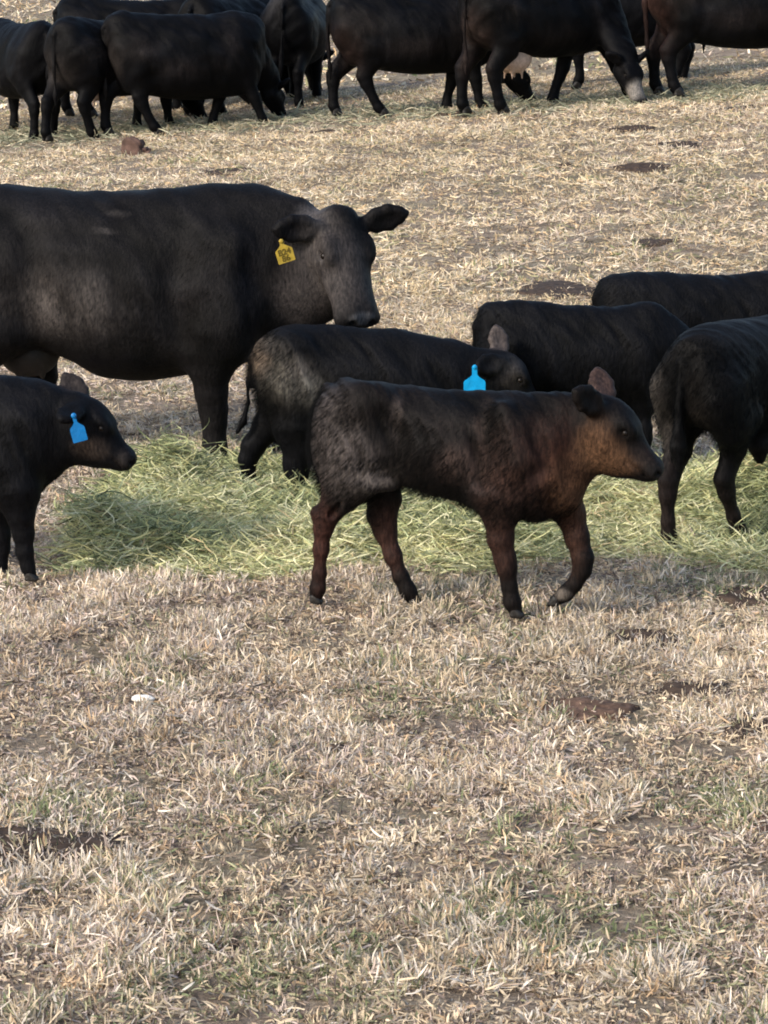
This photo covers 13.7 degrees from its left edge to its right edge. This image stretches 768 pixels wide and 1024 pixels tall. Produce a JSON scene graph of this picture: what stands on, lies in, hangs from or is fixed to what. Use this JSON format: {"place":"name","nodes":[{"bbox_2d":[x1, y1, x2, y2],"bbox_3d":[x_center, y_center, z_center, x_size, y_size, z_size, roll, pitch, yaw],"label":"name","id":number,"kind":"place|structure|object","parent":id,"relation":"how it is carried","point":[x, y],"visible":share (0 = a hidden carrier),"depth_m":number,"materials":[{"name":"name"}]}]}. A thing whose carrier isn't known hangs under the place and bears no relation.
{"place":"outdoors","nodes":[
{"label":"outdoors","id":0,"kind":"place"},
{"bbox_2d":[324,743,354,758],"bbox_3d":[-0.141,0.776,10.336,0.113,0.049,0.150,0,11,0],"label":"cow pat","id":1,"kind":"object","parent":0,"point":[334,746],"visible":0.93,"depth_m":10.32,"materials":[{"name":"brown soil"}]},
{"bbox_2d":[0,0,767,1023],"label":"ground","id":2,"kind":"structure","parent":0,"point":[624,912],"depth_m":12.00,"materials":[{"name":"beige plant"}]},
{"bbox_2d":[0,17,60,139],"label":"cow","id":3,"kind":"object","parent":2,"relation":"on","point":[23,71],"visible":0.69,"depth_m":34.28},
{"bbox_2d":[0,372,136,581],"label":"calf","id":4,"kind":"object","parent":2,"relation":"on","point":[50,432],"visible":0.99,"depth_m":12.52},
{"bbox_2d":[0,826,143,872],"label":"cow pat","id":5,"kind":"object","parent":2,"relation":"on","point":[64,840],"visible":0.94,"depth_m":9.30,"materials":[{"name":"brown soil"}]},
{"bbox_2d":[40,13,206,141],"bbox_3d":[-2.745,-4.716,34.542,0.728,1.318,2.317,10,15,41],"label":"cow","id":6,"kind":"object","parent":2,"relation":"on","point":[76,54],"visible":0.6,"depth_m":33.81},
{"bbox_2d":[121,136,145,155],"bbox_3d":[-2.502,-3.627,31.945,0.233,0.256,0.228,2,12,11],"label":"stone","id":7,"kind":"object","parent":2,"relation":"on","point":[133,145],"visible":0.85,"depth_m":31.85,"materials":[{"name":"brown stone"}]},
{"bbox_2d":[131,695,155,702],"bbox_3d":[-0.818,0.635,10.889,0.083,0.028,0.043,0,11,0],"label":"scrap","id":8,"kind":"object","parent":2,"relation":"on","point":[138,697],"visible":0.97,"depth_m":10.88,"materials":[{"name":"white paper"}]},
{"bbox_2d":[140,147,150,153],"bbox_3d":[-2.419,-3.587,31.924,0.204,0.118,0.149,0,11,0],"label":"stone","id":9,"kind":"object","parent":2,"relation":"on","point":[147,150],"visible":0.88,"depth_m":31.86,"materials":[{"name":"brown stone"}]},
{"bbox_2d":[52,0,250,117],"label":"cow","id":10,"kind":"object","parent":2,"relation":"on","point":[97,9],"visible":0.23,"depth_m":36.05},
{"bbox_2d":[99,10,289,135],"bbox_3d":[-1.950,-4.715,34.253,2.206,1.328,0.782,-5,12,-24],"label":"cow","id":11,"kind":"object","parent":2,"relation":"on","point":[218,58],"visible":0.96,"depth_m":33.91},
{"bbox_2d":[0,183,408,460],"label":"cow","id":12,"kind":"object","parent":2,"relation":"on","point":[205,287],"visible":0.88,"depth_m":15.04},
{"bbox_2d":[198,167,258,175],"bbox_3d":[-1.428,-3.118,29.413,0.585,0.060,0.588,-5,12,-22],"label":"cow pat","id":13,"kind":"object","parent":2,"relation":"on","point":[235,170],"visible":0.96,"depth_m":29.39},
{"bbox_2d":[178,0,289,116],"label":"cow","id":14,"kind":"object","parent":2,"relation":"on","point":[207,7],"visible":0.15,"depth_m":35.58},
{"bbox_2d":[259,0,334,108],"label":"cow","id":15,"kind":"object","parent":2,"relation":"on","point":[295,33],"visible":0.79,"depth_m":35.55},
{"bbox_2d":[307,129,347,133],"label":"cow pat","id":16,"kind":"object","parent":2,"relation":"on","point":[328,130],"visible":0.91,"depth_m":33.00,"materials":[{"name":"brown soil"}]},
{"bbox_2d":[0,74,767,152],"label":"hay","id":17,"kind":"object","parent":2,"relation":"on","point":[315,112],"visible":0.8,"depth_m":34.28},
{"bbox_2d":[235,324,535,487],"bbox_3d":[0.032,-0.458,14.520,1.412,0.803,0.408,0,11,-2],"label":"calf","id":18,"kind":"object","parent":2,"relation":"on","point":[290,370],"visible":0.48,"depth_m":14.36},
{"bbox_2d":[34,420,767,585],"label":"hay","id":19,"kind":"object","parent":2,"relation":"on","point":[181,504],"visible":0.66,"depth_m":13.26},
{"bbox_2d":[325,0,535,116],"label":"cow","id":20,"kind":"object","parent":2,"relation":"on","point":[370,38],"visible":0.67,"depth_m":33.96},
{"bbox_2d":[434,111,467,117],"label":"cow pat","id":21,"kind":"object","parent":2,"relation":"on","point":[445,114],"visible":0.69,"depth_m":33.89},
{"bbox_2d":[303,367,663,618],"bbox_3d":[0.370,-0.067,12.021,1.370,0.953,0.385,3,12,16],"label":"calf","id":22,"kind":"object","parent":2,"relation":"on","point":[503,463],"visible":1,"depth_m":11.90},
{"bbox_2d":[454,0,649,114],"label":"cow","id":23,"kind":"object","parent":2,"relation":"on","point":[514,36],"visible":0.93,"depth_m":33.46},
{"bbox_2d":[516,280,594,299],"bbox_3d":[1.155,-1.476,21.347,0.583,0.056,0.883,0,11,0],"label":"cow pat","id":24,"kind":"object","parent":2,"relation":"on","point":[546,287],"visible":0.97,"depth_m":21.28,"materials":[{"name":"brown soil"}]},
{"bbox_2d":[558,162,572,167],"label":"cow pat","id":25,"kind":"object","parent":2,"relation":"on","point":[566,163],"visible":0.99,"depth_m":28.32,"materials":[{"name":"brown soil"}]},
{"bbox_2d":[467,300,688,446],"bbox_3d":[1.044,-0.578,14.887,1.283,0.825,0.364,0,11,1],"label":"calf","id":26,"kind":"object","parent":2,"relation":"on","point":[560,347],"visible":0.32,"depth_m":14.71},
{"bbox_2d":[534,697,640,723],"bbox_3d":[0.683,0.675,10.792,0.341,0.061,0.289,6,13,27],"label":"cow pat","id":27,"kind":"object","parent":2,"relation":"on","point":[609,707],"visible":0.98,"depth_m":10.78,"materials":[{"name":"brown soil"}]},
{"bbox_2d":[502,0,705,88],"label":"cow","id":28,"kind":"object","parent":2,"relation":"on","point":[633,11],"visible":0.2,"depth_m":35.70},
{"bbox_2d":[602,125,655,132],"bbox_3d":[2.441,-3.713,31.093,0.565,0.068,0.558,-6,13,-27],"label":"cow pat","id":29,"kind":"object","parent":2,"relation":"on","point":[624,128],"visible":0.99,"depth_m":31.06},
{"bbox_2d":[613,162,673,173],"bbox_3d":[2.274,-2.990,27.903,0.512,0.088,0.706,-10,15,-40],"label":"cow pat","id":30,"kind":"object","parent":2,"relation":"on","point":[645,167],"visible":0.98,"depth_m":27.84,"materials":[{"name":"brown soil"}]},
{"bbox_2d":[596,627,691,650],"bbox_3d":[0.973,0.481,11.785,0.359,0.062,0.350,10,15,42],"label":"cow pat","id":31,"kind":"object","parent":2,"relation":"on","point":[643,632],"visible":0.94,"depth_m":11.78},
{"bbox_2d":[631,238,678,246],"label":"cow pat","id":32,"kind":"object","parent":2,"relation":"on","point":[653,241],"visible":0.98,"depth_m":23.49,"materials":[{"name":"brown soil"}]},
{"bbox_2d":[647,141,699,148],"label":"cow pat","id":33,"kind":"object","parent":2,"relation":"on","point":[691,144],"visible":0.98,"depth_m":29.42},
{"bbox_2d":[588,270,767,328],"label":"calf","id":34,"kind":"object","parent":2,"relation":"on","point":[690,300],"visible":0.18,"depth_m":15.35},
{"bbox_2d":[653,682,735,699],"bbox_3d":[1.067,0.624,11.082,0.307,0.054,0.200,0,11,0],"label":"cow pat","id":35,"kind":"object","parent":2,"relation":"on","point":[677,688],"visible":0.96,"depth_m":11.06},
{"bbox_2d":[642,0,767,96],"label":"cow","id":36,"kind":"object","parent":2,"relation":"on","point":[733,24],"visible":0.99,"depth_m":33.72},
{"bbox_2d":[645,315,767,548],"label":"calf","id":37,"kind":"object","parent":2,"relation":"on","point":[711,378],"visible":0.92,"depth_m":13.15},
{"bbox_2d":[715,585,767,608],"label":"cow pat","id":38,"kind":"object","parent":2,"relation":"on","point":[733,598],"visible":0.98,"depth_m":12.41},
{"bbox_2d":[716,104,767,111],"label":"cow pat","id":39,"kind":"object","parent":2,"relation":"on","point":[743,107],"visible":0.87,"depth_m":32.36,"materials":[{"name":"brown soil"}]},
{"bbox_2d":[720,712,767,741],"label":"cow pat","id":40,"kind":"object","parent":2,"relation":"on","point":[734,727],"visible":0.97,"depth_m":10.57,"materials":[{"name":"brown soil"}]},
{"bbox_2d":[732,813,767,839],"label":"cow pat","id":41,"kind":"object","parent":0,"point":[761,823],"visible":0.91,"depth_m":9.49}
]}

